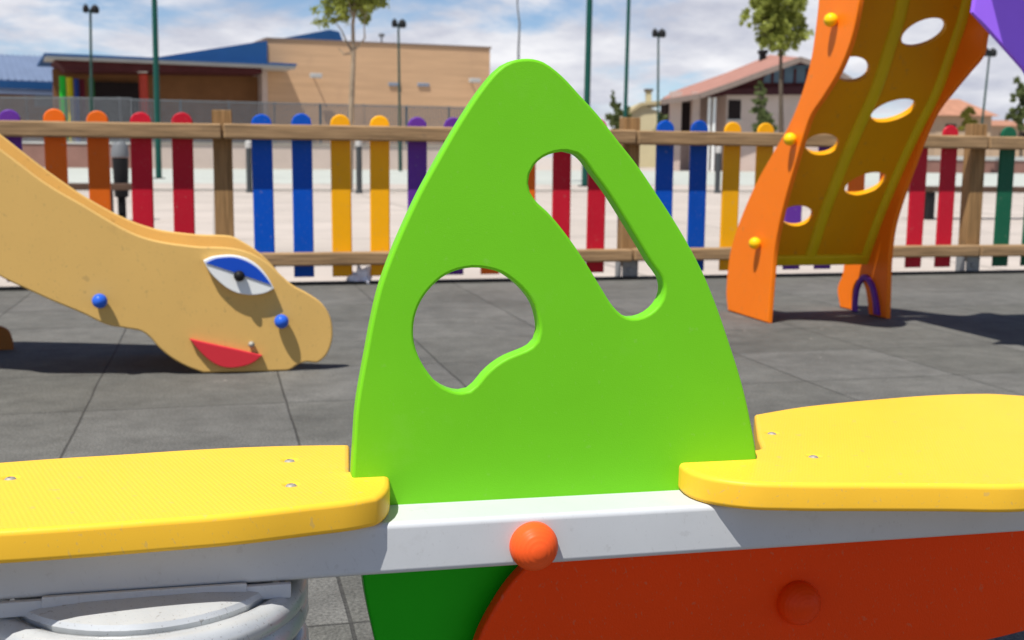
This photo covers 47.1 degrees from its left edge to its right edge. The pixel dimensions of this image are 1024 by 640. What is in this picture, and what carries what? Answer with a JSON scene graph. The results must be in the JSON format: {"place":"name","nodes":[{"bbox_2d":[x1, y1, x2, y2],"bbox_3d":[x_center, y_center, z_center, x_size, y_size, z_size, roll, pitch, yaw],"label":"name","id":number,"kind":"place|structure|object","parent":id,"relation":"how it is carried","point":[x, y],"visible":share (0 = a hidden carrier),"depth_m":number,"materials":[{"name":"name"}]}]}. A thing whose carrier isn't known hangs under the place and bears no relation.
{"place":"outdoors","nodes":[
{"label":"outdoors","id":0,"kind":"place"},
{"bbox_2d":[0,54,53,141],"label":"classroom wing","id":1,"kind":"structure","parent":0,"point":[23,75],"depth_m":81.37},
{"bbox_2d":[35,89,53,106],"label":"window","id":2,"kind":"structure","parent":1,"relation":"in","point":[44,89],"depth_m":81.80,"materials":[{"name":"grey glass"}]},
{"bbox_2d":[37,30,490,144],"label":"school building","id":3,"kind":"structure","parent":0,"point":[314,67],"depth_m":77.35,"materials":[{"name":"beige brick"}]},
{"bbox_2d":[94,82,139,139],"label":"doorway","id":4,"kind":"structure","parent":3,"relation":"in","point":[102,89],"depth_m":73.93,"materials":[{"name":"black"}]},
{"bbox_2d":[0,273,1023,639],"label":"rubber playground","id":5,"kind":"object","parent":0,"point":[74,383],"depth_m":4.55,"materials":[{"name":"rubber"}]},
{"bbox_2d":[0,134,332,372],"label":"toddler slide","id":6,"kind":"object","parent":5,"relation":"on","point":[212,303],"visible":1,"depth_m":4.22,"materials":[{"name":"beige plastic"}]},
{"bbox_2d":[0,59,1023,639],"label":"spring seesaw","id":7,"kind":"object","parent":5,"relation":"on","point":[588,461],"visible":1,"depth_m":1.34,"materials":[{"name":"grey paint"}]},
{"bbox_2d":[726,0,1023,322],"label":"climbing ramp","id":8,"kind":"structure","parent":5,"relation":"on","point":[853,233],"depth_m":5.57,"materials":[{"name":"orange plastic"}]},
{"bbox_2d":[0,183,1023,286],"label":"paving","id":9,"kind":"structure","parent":0,"point":[243,215],"depth_m":15.46,"materials":[{"name":"beige concrete"}]},
{"bbox_2d":[68,183,131,211],"bbox_3d":[-5.186,-1.422,14.238,1.224,0.466,0.400,-1,8,-10],"label":"bench","id":10,"kind":"object","parent":9,"relation":"on","point":[114,186],"visible":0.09,"depth_m":14.09,"materials":[{"name":"brown wood"}]},
{"bbox_2d":[111,142,128,218],"bbox_3d":[-4.875,-1.730,14.635,0.217,0.975,0.217,1,8,0],"label":"litter bin","id":11,"kind":"object","parent":9,"relation":"on","point":[120,166],"visible":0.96,"depth_m":14.55,"materials":[{"name":"black metal"}]},
{"bbox_2d":[245,141,252,192],"bbox_3d":[-5.740,-3.347,25.621,0.161,1.120,0.161,1,8,0],"label":"bollard","id":12,"kind":"object","parent":9,"relation":"on","point":[248,145],"visible":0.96,"depth_m":25.57,"materials":[{"name":"grey metal"}]},
{"bbox_2d":[310,0,389,191],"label":"street tree","id":13,"kind":"object","parent":9,"relation":"on","point":[363,8],"visible":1,"depth_m":26.31,"materials":[{"name":"green plant"}]},
{"bbox_2d":[355,141,362,192],"bbox_3d":[-3.362,-3.378,25.786,0.161,1.180,0.161,1,8,0],"label":"bollard","id":14,"kind":"object","parent":9,"relation":"on","point":[358,144],"visible":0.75,"depth_m":25.74,"materials":[{"name":"grey metal"}]},
{"bbox_2d":[346,265,371,283],"bbox_3d":[-0.958,-0.267,7.341,0.169,0.175,0.127,1,8,0],"label":"plastic bag","id":15,"kind":"object","parent":9,"relation":"on","point":[361,274],"visible":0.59,"depth_m":7.30,"materials":[{"name":"white plastic"}]},
{"bbox_2d":[578,0,592,186],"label":"tall pole","id":16,"kind":"object","parent":9,"relation":"on","point":[587,77],"visible":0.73,"depth_m":33.17,"materials":[{"name":"green metal"}]},
{"bbox_2d":[714,146,721,192],"bbox_3d":[4.989,-3.639,28.434,0.161,1.120,0.161,1,8,0],"label":"bollard","id":17,"kind":"object","parent":9,"relation":"on","point":[718,150],"visible":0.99,"depth_m":28.38,"materials":[{"name":"grey metal"}]},
{"bbox_2d":[738,0,813,132],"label":"street tree","id":18,"kind":"object","parent":9,"relation":"on","point":[781,19],"visible":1,"depth_m":35.01,"materials":[{"name":"green plant"}]},
{"bbox_2d":[907,186,1023,219],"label":"bench","id":19,"kind":"object","parent":9,"relation":"on","point":[929,207],"visible":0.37,"depth_m":16.73,"materials":[{"name":"brown wood"}]},
{"bbox_2d":[0,0,1023,156],"label":"sky","id":20,"kind":"structure","parent":0,"point":[704,39],"materials":[{"name":"blue"}]},
{"bbox_2d":[68,168,1023,185],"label":"sports court","id":21,"kind":"object","parent":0,"point":[280,176],"depth_m":46.48,"materials":[{"name":"grey concrete"}]},
{"bbox_2d":[22,141,130,167],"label":"wall","id":22,"kind":"structure","parent":21,"relation":"on","point":[77,155],"depth_m":62.32,"materials":[{"name":"brick"}]},
{"bbox_2d":[0,96,130,141],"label":"railing","id":23,"kind":"object","parent":22,"relation":"on","point":[72,110],"visible":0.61,"depth_m":62.10,"materials":[{"name":"grey metal"}]},
{"bbox_2d":[83,4,98,112],"bbox_3d":[-17.434,-9.632,48.956,0.664,6.894,0.351,-3,9,-25],"label":"lamp post","id":24,"kind":"object","parent":21,"relation":"on","point":[94,9],"visible":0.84,"depth_m":48.61,"materials":[{"name":"black metal"}]},
{"bbox_2d":[152,0,164,178],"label":"tall pole","id":25,"kind":"object","parent":21,"relation":"on","point":[158,165],"visible":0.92,"depth_m":38.11,"materials":[{"name":"green metal"}]},
{"bbox_2d":[152,142,441,169],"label":"wall","id":26,"kind":"structure","parent":21,"relation":"on","point":[282,155],"depth_m":64.76,"materials":[{"name":"concrete"}]},
{"bbox_2d":[130,98,464,144],"bbox_3d":[-10.049,-10.982,65.658,21.452,2.250,0.135,-3,9,-21],"label":"railing","id":27,"kind":"object","parent":26,"relation":"on","point":[320,113],"visible":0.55,"depth_m":64.75,"materials":[{"name":"grey metal"}]},
{"bbox_2d":[392,18,405,170],"bbox_3d":[-5.848,-11.620,60.800,0.802,7.769,0.428,-2,8,-19],"label":"lamp post","id":28,"kind":"object","parent":21,"relation":"on","point":[401,23],"visible":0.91,"depth_m":60.65,"materials":[{"name":"black metal"}]},
{"bbox_2d":[517,0,520,59],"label":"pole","id":29,"kind":"object","parent":21,"relation":"on","point":[518,52],"visible":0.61,"depth_m":37.08,"materials":[{"name":"grey metal"}]},
{"bbox_2d":[623,0,630,116],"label":"tall pole","id":30,"kind":"object","parent":21,"relation":"on","point":[626,60],"visible":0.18,"depth_m":42.16,"materials":[{"name":"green metal"}]},
{"bbox_2d":[652,28,665,124],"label":"lamp post","id":31,"kind":"object","parent":21,"relation":"on","point":[660,33],"visible":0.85,"depth_m":71.77,"materials":[{"name":"black metal"}]},
{"bbox_2d":[749,81,777,131],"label":"conifer","id":32,"kind":"object","parent":21,"relation":"on","point":[763,116],"visible":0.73,"depth_m":68.58,"materials":[{"name":"green plant"}]},
{"bbox_2d":[927,156,1023,172],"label":"wall","id":33,"kind":"structure","parent":21,"relation":"on","point":[933,164],"depth_m":79.38,"materials":[{"name":"brick"}]},
{"bbox_2d":[981,48,996,123],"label":"lamp post","id":34,"kind":"object","parent":21,"relation":"on","point":[991,52],"visible":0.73,"depth_m":75.56,"materials":[{"name":"black metal"}]},
{"bbox_2d":[619,89,660,167],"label":"yellow house","id":35,"kind":"structure","parent":0,"point":[645,113],"depth_m":98.71,"materials":[{"name":"paint"}]},
{"bbox_2d":[536,157,754,171],"bbox_3d":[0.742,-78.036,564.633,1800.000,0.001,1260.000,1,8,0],"label":"ground","id":36,"kind":"structure","parent":0,"point":[544,163],"depth_m":109.64,"materials":[{"name":"beige concrete"}]},
{"bbox_2d":[153,189,846,191],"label":"kerb","id":37,"kind":"structure","parent":36,"relation":"on","point":[405,190],"depth_m":26.44,"materials":[{"name":"concrete"}]},
{"bbox_2d":[0,270,1023,290],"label":"rubber edge","id":38,"kind":"object","parent":36,"relation":"on","point":[20,288],"depth_m":7.72,"materials":[{"name":"black rubber"}]},
{"bbox_2d":[0,109,1023,281],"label":"picket fence","id":39,"kind":"object","parent":38,"relation":"on","point":[54,128],"visible":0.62,"depth_m":7.29,"materials":[{"name":"multicoloured wood"}]},
{"bbox_2d":[605,90,631,129],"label":"garden tree","id":40,"kind":"object","parent":36,"relation":"on","point":[614,119],"visible":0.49,"depth_m":93.38,"materials":[{"name":"green plant"}]},
{"bbox_2d":[652,113,667,130],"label":"garden tree","id":41,"kind":"object","parent":36,"relation":"on","point":[662,117],"visible":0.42,"depth_m":72.64,"materials":[{"name":"green plant"}]},
{"bbox_2d":[958,106,977,130],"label":"yellow shrub","id":42,"kind":"object","parent":36,"relation":"on","point":[966,112],"visible":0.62,"depth_m":83.62,"materials":[{"name":"green plant"}]},
{"bbox_2d":[1005,76,1023,156],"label":"edge tree","id":43,"kind":"object","parent":36,"relation":"on","point":[1015,116],"visible":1,"depth_m":88.48,"materials":[{"name":"green plant"}]},
{"bbox_2d":[660,50,852,170],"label":"gabled house","id":44,"kind":"structure","parent":0,"point":[719,103],"depth_m":76.92,"materials":[{"name":"white paint"}]},
{"bbox_2d":[660,104,668,120],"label":"porch door","id":45,"kind":"structure","parent":44,"relation":"in","point":[664,109],"depth_m":79.53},
{"bbox_2d":[681,102,690,130],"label":"porch door","id":46,"kind":"structure","parent":44,"relation":"in","point":[686,106],"depth_m":79.73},
{"bbox_2d":[727,100,741,120],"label":"window","id":47,"kind":"structure","parent":44,"relation":"in","point":[734,106],"depth_m":76.84,"materials":[{"name":"black glass"}]},
{"bbox_2d":[763,65,809,82],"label":"arched window","id":48,"kind":"structure","parent":44,"relation":"in","point":[794,73],"depth_m":76.77,"materials":[{"name":"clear glass"}]},
{"bbox_2d":[928,99,998,160],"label":"hip roof house","id":49,"kind":"structure","parent":0,"point":[950,112],"depth_m":111.15,"materials":[{"name":"pink tile"}]},
{"bbox_2d":[989,120,1023,160],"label":"hip roof house","id":50,"kind":"structure","parent":0,"point":[998,127],"depth_m":148.85,"materials":[{"name":"beige paint"}]}
]}

